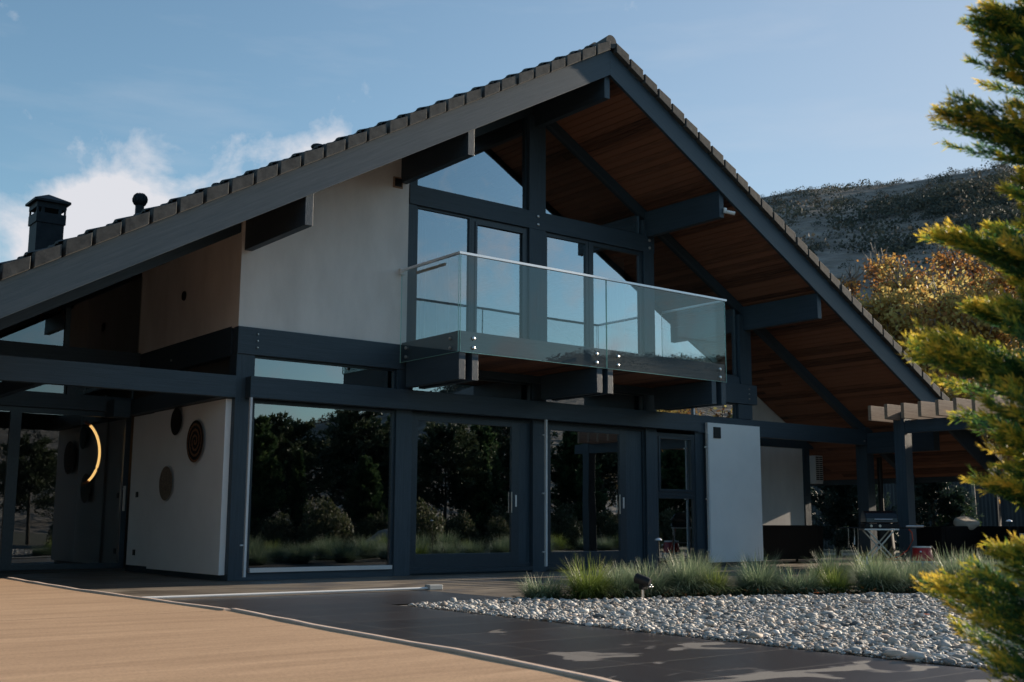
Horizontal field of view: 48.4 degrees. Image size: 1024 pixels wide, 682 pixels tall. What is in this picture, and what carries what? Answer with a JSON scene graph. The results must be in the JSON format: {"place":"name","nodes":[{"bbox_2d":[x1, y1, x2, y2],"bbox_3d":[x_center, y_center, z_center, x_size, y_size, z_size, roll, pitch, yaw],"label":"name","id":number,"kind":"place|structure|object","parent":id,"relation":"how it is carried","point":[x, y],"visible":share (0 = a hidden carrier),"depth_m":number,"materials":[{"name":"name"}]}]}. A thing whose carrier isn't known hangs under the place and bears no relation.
{"place":"outdoors","nodes":[
{"label":"outdoors","id":0,"kind":"place"},
{"bbox_2d":[0,553,1008,599],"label":"terrace","id":1,"kind":"structure","parent":0,"point":[138,584],"depth_m":15.89,"materials":[{"name":"grey tile"}]},
{"bbox_2d":[147,584,442,598],"bbox_3d":[-2.548,2.889,13.101,4.105,0.062,0.125,7,-11,-36],"label":"terrace edging","id":2,"kind":"object","parent":1,"relation":"on","point":[433,587],"visible":0.92,"depth_m":13.19,"materials":[{"name":"grey metal"}]},
{"bbox_2d":[0,35,1001,580],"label":"house","id":3,"kind":"structure","parent":1,"relation":"on","point":[258,325],"depth_m":20.71,"materials":[{"name":"paint"}]},
{"bbox_2d":[0,405,16,570],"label":"entrance window","id":4,"kind":"structure","parent":3,"relation":"in","point":[12,419],"depth_m":18.20,"materials":[{"name":"metal"}]},
{"bbox_2d":[26,386,65,393],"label":"entrance window","id":5,"kind":"structure","parent":3,"relation":"in","point":[64,392],"depth_m":18.83,"materials":[{"name":"metal"}]},
{"bbox_2d":[38,307,64,345],"bbox_3d":[-7.929,-0.659,19.781,0.060,1.470,0.839,-2,-9,12],"label":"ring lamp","id":6,"kind":"object","parent":3,"relation":"hanging from","point":[60,310],"visible":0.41,"depth_m":19.84,"materials":[{"name":"orange metal"}]},
{"bbox_2d":[63,308,71,345],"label":"gable window","id":7,"kind":"structure","parent":3,"relation":"in","point":[67,323],"depth_m":19.08,"materials":[{"name":"metal"}]},
{"bbox_2d":[5,406,131,570],"bbox_3d":[-7.279,2.437,18.793,1.880,2.610,0.130,7,-11,-37],"label":"entrance door","id":8,"kind":"structure","parent":3,"relation":"in","point":[127,427],"depth_m":18.73,"materials":[{"name":"metal"}]},
{"bbox_2d":[81,387,101,486],"bbox_3d":[-7.311,1.600,19.836,0.073,1.869,0.509,-4,-10,23],"label":"ring lamp","id":9,"kind":"object","parent":3,"relation":"hanging from","point":[94,430],"visible":0.98,"depth_m":19.86,"materials":[{"name":"orange metal"}]},
{"bbox_2d":[75,386,133,398],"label":"entrance window","id":10,"kind":"structure","parent":3,"relation":"in","point":[132,395],"depth_m":19.43,"materials":[{"name":"metal"}]},
{"bbox_2d":[159,466,171,499],"bbox_3d":[-5.408,2.231,17.859,0.053,0.534,0.534,7,-11,-37],"label":"wall basket","id":11,"kind":"object","parent":3,"relation":"attached to","point":[165,484],"depth_m":17.84,"materials":[{"name":"brown wicker"}]},
{"bbox_2d":[171,408,181,434],"bbox_3d":[-5.219,1.256,17.775,0.053,0.434,0.434,7,-11,-37],"label":"wall basket","id":12,"kind":"object","parent":3,"relation":"attached to","point":[176,418],"depth_m":17.75,"materials":[{"name":"black wicker"}]},
{"bbox_2d":[186,420,203,461],"bbox_3d":[-4.740,1.507,17.113,0.053,0.634,0.634,7,-11,-37],"label":"wall basket","id":13,"kind":"object","parent":3,"relation":"attached to","point":[194,444],"depth_m":17.09,"materials":[{"name":"black wicker"}]},
{"bbox_2d":[246,400,394,572],"bbox_3d":[-2.863,2.212,17.263,2.470,2.490,0.070,7,-11,-37],"label":"window","id":14,"kind":"structure","parent":3,"relation":"in","point":[392,412],"depth_m":17.82,"materials":[{"name":"metal"}]},
{"bbox_2d":[254,356,395,387],"bbox_3d":[-2.862,0.506,17.542,2.468,0.332,0.070,7,-11,-37],"label":"window","id":15,"kind":"structure","parent":3,"relation":"in","point":[257,357],"depth_m":17.60,"materials":[{"name":"glass"}]},
{"bbox_2d":[416,216,449,339],"bbox_3d":[-1.443,-0.974,19.377,0.900,2.280,0.107,7,-11,-37],"label":"window pane","id":16,"kind":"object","parent":3,"relation":"hanging from","point":[432,308],"visible":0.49,"depth_m":19.46,"materials":[{"name":"clear glass"}]},
{"bbox_2d":[415,206,470,339],"bbox_3d":[-1.171,-1.031,19.108,1.130,2.350,0.070,7,-11,-37],"label":"window","id":17,"kind":"structure","parent":3,"relation":"in","point":[468,283],"depth_m":19.38,"materials":[{"name":"metal"}]},
{"bbox_2d":[411,415,518,565],"bbox_3d":[-0.755,2.491,18.895,2.190,2.430,0.080,7,-11,-37],"label":"sliding door","id":18,"kind":"structure","parent":3,"relation":"in","point":[513,555],"depth_m":18.99,"materials":[{"name":"metal"}]},
{"bbox_2d":[418,117,526,209],"bbox_3d":[-0.684,-3.324,19.882,2.380,1.782,0.060,7,-11,-37],"label":"gable window","id":19,"kind":"structure","parent":3,"relation":"in","point":[525,118],"depth_m":20.55,"materials":[{"name":"metal"}]},
{"bbox_2d":[417,378,530,399],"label":"window","id":20,"kind":"structure","parent":3,"relation":"in","point":[481,379],"depth_m":19.79,"materials":[{"name":"glass"}]},
{"bbox_2d":[470,217,527,338],"bbox_3d":[-0.234,-0.912,19.831,1.250,2.350,0.070,7,-11,-37],"label":"window","id":21,"kind":"structure","parent":3,"relation":"in","point":[473,219],"depth_m":19.93,"materials":[{"name":"metal"}]},
{"bbox_2d":[546,232,588,346],"bbox_3d":[0.979,-0.758,20.768,1.070,2.350,0.070,7,-11,-37],"label":"window","id":22,"kind":"structure","parent":3,"relation":"in","point":[550,235],"depth_m":21.02,"materials":[{"name":"metal"}]},
{"bbox_2d":[547,424,626,562],"bbox_3d":[1.347,2.758,20.518,1.930,2.430,0.080,7,-11,-37],"label":"sliding door","id":23,"kind":"structure","parent":3,"relation":"in","point":[621,555],"depth_m":20.73,"materials":[{"name":"metal"}]},
{"bbox_2d":[546,213,640,234],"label":"gable window","id":24,"kind":"structure","parent":3,"relation":"in","point":[638,217],"depth_m":22.11,"materials":[{"name":"metal"}]},
{"bbox_2d":[554,391,643,409],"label":"window","id":25,"kind":"structure","parent":3,"relation":"in","point":[641,395],"depth_m":21.60,"materials":[{"name":"metal"}]},
{"bbox_2d":[596,253,624,351],"bbox_3d":[1.912,-0.538,22.031,0.700,2.280,0.107,7,-11,-37],"label":"curtain","id":26,"kind":"object","parent":3,"relation":"hanging from","point":[609,266],"visible":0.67,"depth_m":22.03,"materials":[{"name":"fabric"}]},
{"bbox_2d":[590,241,642,353],"bbox_3d":[1.963,-0.633,21.528,1.350,2.350,0.070,7,-11,-37],"label":"window","id":27,"kind":"structure","parent":3,"relation":"in","point":[592,244],"depth_m":21.80,"materials":[{"name":"metal"}]},
{"bbox_2d":[657,432,695,495],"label":"window","id":28,"kind":"structure","parent":3,"relation":"in","point":[692,492],"depth_m":22.04,"materials":[{"name":"metal"}]},
{"bbox_2d":[658,495,696,560],"bbox_3d":[3.134,3.579,21.799,1.075,1.225,0.070,7,-11,-37],"label":"window","id":29,"kind":"structure","parent":3,"relation":"in","point":[693,498],"depth_m":22.03,"materials":[{"name":"metal"}]},
{"bbox_2d":[668,403,736,418],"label":"window","id":30,"kind":"structure","parent":3,"relation":"in","point":[734,405],"depth_m":23.23,"materials":[{"name":"metal"}]},
{"bbox_2d":[723,208,734,214],"bbox_3d":[3.964,-2.359,20.763,0.214,0.144,0.071,0,-9,4],"label":"security camera","id":31,"kind":"object","parent":3,"relation":"attached to","point":[726,211],"visible":1,"depth_m":20.74,"materials":[{"name":"white plastic"}]},
{"bbox_2d":[722,298,737,376],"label":"gable window","id":32,"kind":"structure","parent":3,"relation":"in","point":[730,313],"depth_m":23.52,"materials":[{"name":"metal"}]},
{"bbox_2d":[809,455,822,483],"bbox_3d":[7.312,3.124,27.628,0.295,0.670,0.358,7,-11,-37],"label":"air conditioner","id":33,"kind":"object","parent":3,"relation":"attached to","point":[816,469],"visible":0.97,"depth_m":27.48,"materials":[{"name":"white plastic"}]},
{"bbox_2d":[763,525,823,561],"bbox_3d":[5.653,4.370,24.519,2.400,0.800,0.750,7,-11,-37],"label":"wicker sofa","id":34,"kind":"object","parent":1,"relation":"on","point":[790,542],"visible":0.46,"depth_m":24.32,"materials":[{"name":"black wicker"}]},
{"bbox_2d":[811,485,859,555],"bbox_3d":[8.792,4.341,30.477,2.495,2.754,2.805,7,-11,-37],"label":"conifer tree","id":35,"kind":"object","parent":1,"relation":"on","point":[829,495],"visible":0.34,"depth_m":30.11,"materials":[{"name":"green plant"}]},
{"bbox_2d":[818,484,898,553],"bbox_3d":[9.300,4.448,30.696,2.370,2.616,2.665,-4,-10,27],"label":"conifer tree","id":36,"kind":"object","parent":1,"relation":"on","point":[825,518],"visible":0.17,"depth_m":30.25,"materials":[{"name":"green plant"}]},
{"bbox_2d":[839,511,923,567],"bbox_3d":[6.977,3.756,21.524,1.484,1.081,0.582,0,-9,4],"label":"barbecue","id":37,"kind":"object","parent":1,"relation":"on","point":[889,520],"visible":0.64,"depth_m":21.36,"materials":[{"name":"black metal"}]},
{"bbox_2d":[876,457,895,560],"bbox_3d":[8.489,3.859,26.171,0.546,2.350,0.560,7,-11,-37],"label":"garden stove","id":38,"kind":"object","parent":1,"relation":"on","point":[890,546],"visible":0.47,"depth_m":25.91,"materials":[{"name":"black metal"}]},
{"bbox_2d":[910,546,934,569],"bbox_3d":[7.622,4.029,21.152,0.442,0.430,0.442,7,-11,-37],"label":"cool box","id":39,"kind":"object","parent":1,"relation":"on","point":[917,551],"visible":0.55,"depth_m":21.02,"materials":[{"name":"red paint"}]},
{"bbox_2d":[894,482,982,549],"bbox_3d":[10.461,4.056,28.468,2.749,2.698,2.445,0,-9,3],"label":"conifer tree","id":40,"kind":"object","parent":1,"relation":"on","point":[925,493],"visible":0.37,"depth_m":28.21,"materials":[{"name":"green plant"}]},
{"bbox_2d":[868,395,1022,566],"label":"pergola","id":41,"kind":"object","parent":1,"relation":"on","point":[906,419],"visible":0.72,"depth_m":22.16,"materials":[{"name":"paint"}]},
{"bbox_2d":[916,526,991,563],"bbox_3d":[9.447,4.368,24.408,2.149,0.800,0.800,7,-11,-37],"label":"wicker sofa","id":42,"kind":"object","parent":1,"relation":"on","point":[964,537],"visible":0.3,"depth_m":23.77,"materials":[{"name":"black wicker"}]},
{"bbox_2d":[953,516,979,529],"bbox_3d":[9.771,3.914,24.479,0.440,0.200,0.720,19,11,39],"label":"cushion","id":43,"kind":"object","parent":42,"relation":"on","point":[971,523],"visible":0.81,"depth_m":24.28,"materials":[{"name":"white fabric"}]},
{"bbox_2d":[931,493,981,526],"bbox_3d":[11.185,4.589,28.464,1.683,1.652,1.497,1,-9,-5],"label":"conifer tree","id":44,"kind":"object","parent":1,"relation":"on","point":[953,513],"visible":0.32,"depth_m":28.32,"materials":[{"name":"green plant"}]},
{"bbox_2d":[971,484,976,518],"bbox_3d":[11.824,4.585,29.052,0.086,1.858,0.258,-6,-11,34],"label":"garden post","id":45,"kind":"object","parent":1,"relation":"on","point":[973,491],"visible":0.28,"depth_m":29.07,"materials":[{"name":"grey wood"}]},
{"bbox_2d":[981,526,1023,560],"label":"wicker armchair","id":46,"kind":"object","parent":1,"relation":"on","point":[1001,533],"visible":0.35,"depth_m":24.14,"materials":[{"name":"black wicker"}]},
{"bbox_2d":[0,0,1023,261],"label":"sky","id":47,"kind":"structure","parent":0,"point":[103,103],"materials":[{"name":"blue"}]},
{"bbox_2d":[168,590,1022,681],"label":"paving","id":48,"kind":"structure","parent":0,"point":[622,655],"depth_m":7.82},
{"bbox_2d":[898,0,1023,681],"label":"golden conifer","id":49,"kind":"object","parent":48,"relation":"on","point":[1002,25],"visible":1,"depth_m":3.32,"materials":[{"name":"green plant"}]},
{"bbox_2d":[392,549,899,604],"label":"ground","id":50,"kind":"structure","parent":0,"point":[834,551],"depth_m":35.85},
{"bbox_2d":[0,578,220,620],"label":"deck","id":51,"kind":"structure","parent":50,"relation":"on","point":[20,600],"depth_m":8.52,"materials":[{"name":"beige wood"}]},
{"bbox_2d":[7,577,229,610],"bbox_3d":[-3.753,2.328,10.127,0.131,0.233,5.528,7,-11,-38],"label":"deck edging","id":52,"kind":"object","parent":51,"relation":"attached to","point":[144,598],"visible":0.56,"depth_m":9.44,"materials":[{"name":"grey metal"}]},
{"bbox_2d":[0,610,593,681],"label":"deck","id":53,"kind":"structure","parent":50,"relation":"on","point":[219,646],"depth_m":5.35,"materials":[{"name":"beige wood"}]},
{"bbox_2d":[230,608,619,681],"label":"deck edging","id":54,"kind":"object","parent":53,"relation":"attached to","point":[525,664],"visible":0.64,"depth_m":5.53,"materials":[{"name":"grey metal"}]},
{"bbox_2d":[399,592,1023,669],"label":"gravel bed","id":55,"kind":"object","parent":50,"relation":"on","point":[608,627],"depth_m":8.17,"materials":[{"name":"grey gravel"}]},
{"bbox_2d":[634,573,652,598],"bbox_3d":[1.431,2.683,12.426,0.204,0.296,0.116,-5,-10,28],"label":"garden spotlight","id":56,"kind":"object","parent":55,"relation":"on","point":[643,581],"visible":0.98,"depth_m":12.40,"materials":[{"name":"silver metal"}]},
{"bbox_2d":[513,578,1017,599],"bbox_3d":[7.973,3.493,16.438,17.260,0.001,3.992,3,-9,-16],"label":"planting bed","id":57,"kind":"object","parent":55,"relation":"on","point":[734,593],"visible":0.18,"depth_m":13.54,"materials":[{"name":"soil"}]},
{"bbox_2d":[511,573,571,598],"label":"grass clump","id":58,"kind":"object","parent":57,"relation":"on","point":[538,592],"visible":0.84,"depth_m":12.56,"materials":[{"name":"green plant"}]},
{"bbox_2d":[547,553,628,599],"bbox_3d":[0.838,2.618,12.727,1.177,0.532,1.139,-1,-9,5],"label":"grass clump","id":59,"kind":"object","parent":57,"relation":"on","point":[581,583],"visible":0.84,"depth_m":12.58,"materials":[{"name":"green plant"}]},
{"bbox_2d":[590,562,633,582],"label":"grass clump","id":60,"kind":"object","parent":57,"relation":"on","point":[615,572],"visible":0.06,"depth_m":13.23,"materials":[{"name":"green plant"}]},
{"bbox_2d":[592,564,650,597],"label":"grass clump","id":61,"kind":"object","parent":57,"relation":"on","point":[624,585],"visible":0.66,"depth_m":12.72,"materials":[{"name":"green plant"}]},
{"bbox_2d":[613,562,647,577],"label":"grass clump","id":62,"kind":"object","parent":57,"relation":"on","point":[629,569],"visible":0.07,"depth_m":13.90,"materials":[{"name":"green plant"}]},
{"bbox_2d":[617,557,680,596],"bbox_3d":[1.519,2.694,13.081,1.120,0.509,1.073,2,-9,-12],"label":"grass clump","id":63,"kind":"object","parent":57,"relation":"on","point":[659,585],"visible":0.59,"depth_m":12.90,"materials":[{"name":"green plant"}]},
{"bbox_2d":[655,538,661,580],"bbox_3d":[1.712,2.634,13.283,0.090,0.665,0.090,7,-11,-37],"label":"path light","id":64,"kind":"object","parent":57,"relation":"on","point":[658,539],"visible":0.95,"depth_m":13.31,"materials":[{"name":"metal"}]},
{"bbox_2d":[649,549,725,595],"bbox_3d":[2.037,2.705,13.369,1.241,0.576,1.275,-8,-12,40],"label":"grass clump","id":65,"kind":"object","parent":57,"relation":"on","point":[686,583],"visible":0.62,"depth_m":13.16,"materials":[{"name":"green plant"}]},
{"bbox_2d":[664,547,734,595],"bbox_3d":[2.146,2.722,13.511,1.299,0.587,1.264,-8,-12,43],"label":"grass clump","id":66,"kind":"object","parent":57,"relation":"on","point":[709,573],"visible":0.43,"depth_m":13.30,"materials":[{"name":"green plant"}]},
{"bbox_2d":[667,550,733,576],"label":"grass clump","id":67,"kind":"object","parent":57,"relation":"on","point":[696,561],"visible":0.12,"depth_m":14.46,"materials":[{"name":"green plant"}]},
{"bbox_2d":[697,562,744,595],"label":"grass clump","id":68,"kind":"object","parent":57,"relation":"on","point":[722,582],"visible":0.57,"depth_m":13.26,"materials":[{"name":"green plant"}]},
{"bbox_2d":[727,561,773,591],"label":"grass clump","id":69,"kind":"object","parent":57,"relation":"on","point":[743,573],"visible":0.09,"depth_m":14.08,"materials":[{"name":"green plant"}]},
{"bbox_2d":[725,546,793,582],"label":"grass clump","id":70,"kind":"object","parent":57,"relation":"on","point":[768,563],"visible":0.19,"depth_m":14.91,"materials":[{"name":"green plant"}]},
{"bbox_2d":[725,554,795,594],"bbox_3d":[2.921,2.786,13.647,1.110,0.516,1.126,1,-9,-5],"label":"grass clump","id":71,"kind":"object","parent":57,"relation":"on","point":[753,580],"visible":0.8,"depth_m":13.48,"materials":[{"name":"green plant"}]},
{"bbox_2d":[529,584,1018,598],"bbox_3d":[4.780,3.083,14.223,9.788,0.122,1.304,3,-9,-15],"label":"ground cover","id":72,"kind":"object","parent":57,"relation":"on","point":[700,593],"visible":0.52,"depth_m":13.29,"materials":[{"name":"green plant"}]},
{"bbox_2d":[765,564,839,594],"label":"grass clump","id":73,"kind":"object","parent":57,"relation":"on","point":[799,581],"visible":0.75,"depth_m":13.59,"materials":[{"name":"green plant"}]},
{"bbox_2d":[797,557,848,589],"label":"grass clump","id":74,"kind":"object","parent":57,"relation":"on","point":[821,576],"visible":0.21,"depth_m":14.58,"materials":[{"name":"green plant"}]},
{"bbox_2d":[795,547,867,583],"bbox_3d":[4.413,3.092,15.688,1.204,0.559,1.238,-4,-10,23],"label":"grass clump","id":75,"kind":"object","parent":57,"relation":"on","point":[836,565],"visible":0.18,"depth_m":15.58,"materials":[{"name":"green plant"}]},
{"bbox_2d":[803,564,862,593],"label":"grass clump","id":76,"kind":"object","parent":57,"relation":"on","point":[832,580],"visible":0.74,"depth_m":13.72,"materials":[{"name":"green plant"}]},
{"bbox_2d":[838,551,885,581],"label":"grass clump","id":77,"kind":"object","parent":57,"relation":"on","point":[862,564],"visible":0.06,"depth_m":15.98,"materials":[{"name":"green plant"}]},
{"bbox_2d":[831,543,920,592],"bbox_3d":[4.469,2.809,14.116,1.388,0.627,1.350,0,-9,2],"label":"grass clump","id":78,"kind":"object","parent":57,"relation":"on","point":[872,577],"visible":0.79,"depth_m":13.93,"materials":[{"name":"green plant"}]},
{"bbox_2d":[868,552,927,580],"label":"grass clump","id":79,"kind":"object","parent":57,"relation":"on","point":[901,568],"visible":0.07,"depth_m":15.16,"materials":[{"name":"green plant"}]},
{"bbox_2d":[881,558,937,592],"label":"grass clump","id":80,"kind":"object","parent":57,"relation":"on","point":[908,581],"visible":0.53,"depth_m":13.97,"materials":[{"name":"green plant"}]},
{"bbox_2d":[894,552,943,579],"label":"grass clump","id":81,"kind":"object","parent":57,"relation":"on","point":[919,561],"visible":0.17,"depth_m":16.39,"materials":[{"name":"green plant"}]},
{"bbox_2d":[919,544,989,584],"bbox_3d":[5.661,2.871,14.497,1.388,0.646,1.408,9,-12,-43],"label":"grass clump","id":82,"kind":"object","parent":57,"relation":"on","point":[948,568],"visible":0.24,"depth_m":14.36,"materials":[{"name":"green plant"}]},
{"bbox_2d":[935,546,1001,572],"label":"grass clump","id":83,"kind":"object","parent":57,"relation":"on","point":[964,559],"visible":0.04,"depth_m":16.73,"materials":[{"name":"green plant"}]},
{"bbox_2d":[963,550,1022,590],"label":"grass clump","id":84,"kind":"object","parent":57,"relation":"on","point":[997,570],"visible":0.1,"depth_m":14.42,"materials":[{"name":"green plant"}]},
{"bbox_2d":[810,482,1023,550],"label":"fence","id":85,"kind":"object","parent":50,"relation":"on","point":[988,506],"visible":0.03,"depth_m":32.67,"materials":[{"name":"wood"}]},
{"bbox_2d":[982,432,1020,501],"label":"autumn tree","id":86,"kind":"object","parent":50,"relation":"on","point":[1004,457],"visible":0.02,"depth_m":41.75,"materials":[{"name":"orange plant"}]},
{"bbox_2d":[761,168,1023,525],"bbox_3d":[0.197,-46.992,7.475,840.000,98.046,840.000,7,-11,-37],"label":"hill","id":87,"kind":"structure","parent":0,"point":[830,260],"depth_m":170.08,"materials":[{"name":"green plant"}]},
{"bbox_2d":[838,263,867,300],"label":"autumn tree","id":88,"kind":"object","parent":87,"relation":"on","point":[850,285],"visible":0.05,"depth_m":64.69,"materials":[{"name":"orange plant"}]},
{"bbox_2d":[760,161,1023,281],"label":"hillside scrub","id":89,"kind":"object","parent":87,"relation":"on","point":[973,196],"visible":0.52,"depth_m":178.03,"materials":[{"name":"green plant"}]},
{"bbox_2d":[850,252,963,340],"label":"autumn tree","id":90,"kind":"object","parent":87,"relation":"on","point":[905,280],"visible":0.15,"depth_m":59.24,"materials":[{"name":"orange plant"}]},
{"bbox_2d":[857,242,966,302],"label":"autumn tree","id":91,"kind":"object","parent":87,"relation":"on","point":[874,265],"visible":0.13,"depth_m":66.30,"materials":[{"name":"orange plant"}]},
{"bbox_2d":[850,262,1023,395],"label":"autumn tree","id":92,"kind":"object","parent":87,"relation":"on","point":[886,301],"visible":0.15,"depth_m":56.41,"materials":[{"name":"orange plant"}]},
{"bbox_2d":[876,235,1018,396],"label":"autumn tree","id":93,"kind":"object","parent":87,"relation":"on","point":[947,261],"visible":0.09,"depth_m":63.75,"materials":[{"name":"orange plant"}]},
{"bbox_2d":[886,265,1023,396],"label":"autumn tree","id":94,"kind":"object","parent":87,"relation":"on","point":[989,331],"visible":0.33,"depth_m":52.36,"materials":[{"name":"orange plant"}]},
{"bbox_2d":[902,244,1021,468],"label":"autumn tree","id":95,"kind":"object","parent":87,"relation":"on","point":[998,278],"visible":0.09,"depth_m":53.52,"materials":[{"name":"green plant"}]},
{"bbox_2d":[938,377,1015,449],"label":"autumn tree","id":96,"kind":"object","parent":87,"relation":"on","point":[949,396],"visible":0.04,"depth_m":45.97,"materials":[{"name":"orange plant"}]},
{"bbox_2d":[980,432,1021,525],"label":"autumn tree","id":97,"kind":"object","parent":87,"relation":"on","point":[989,435],"visible":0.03,"depth_m":45.44,"materials":[{"name":"orange plant"}]}
]}

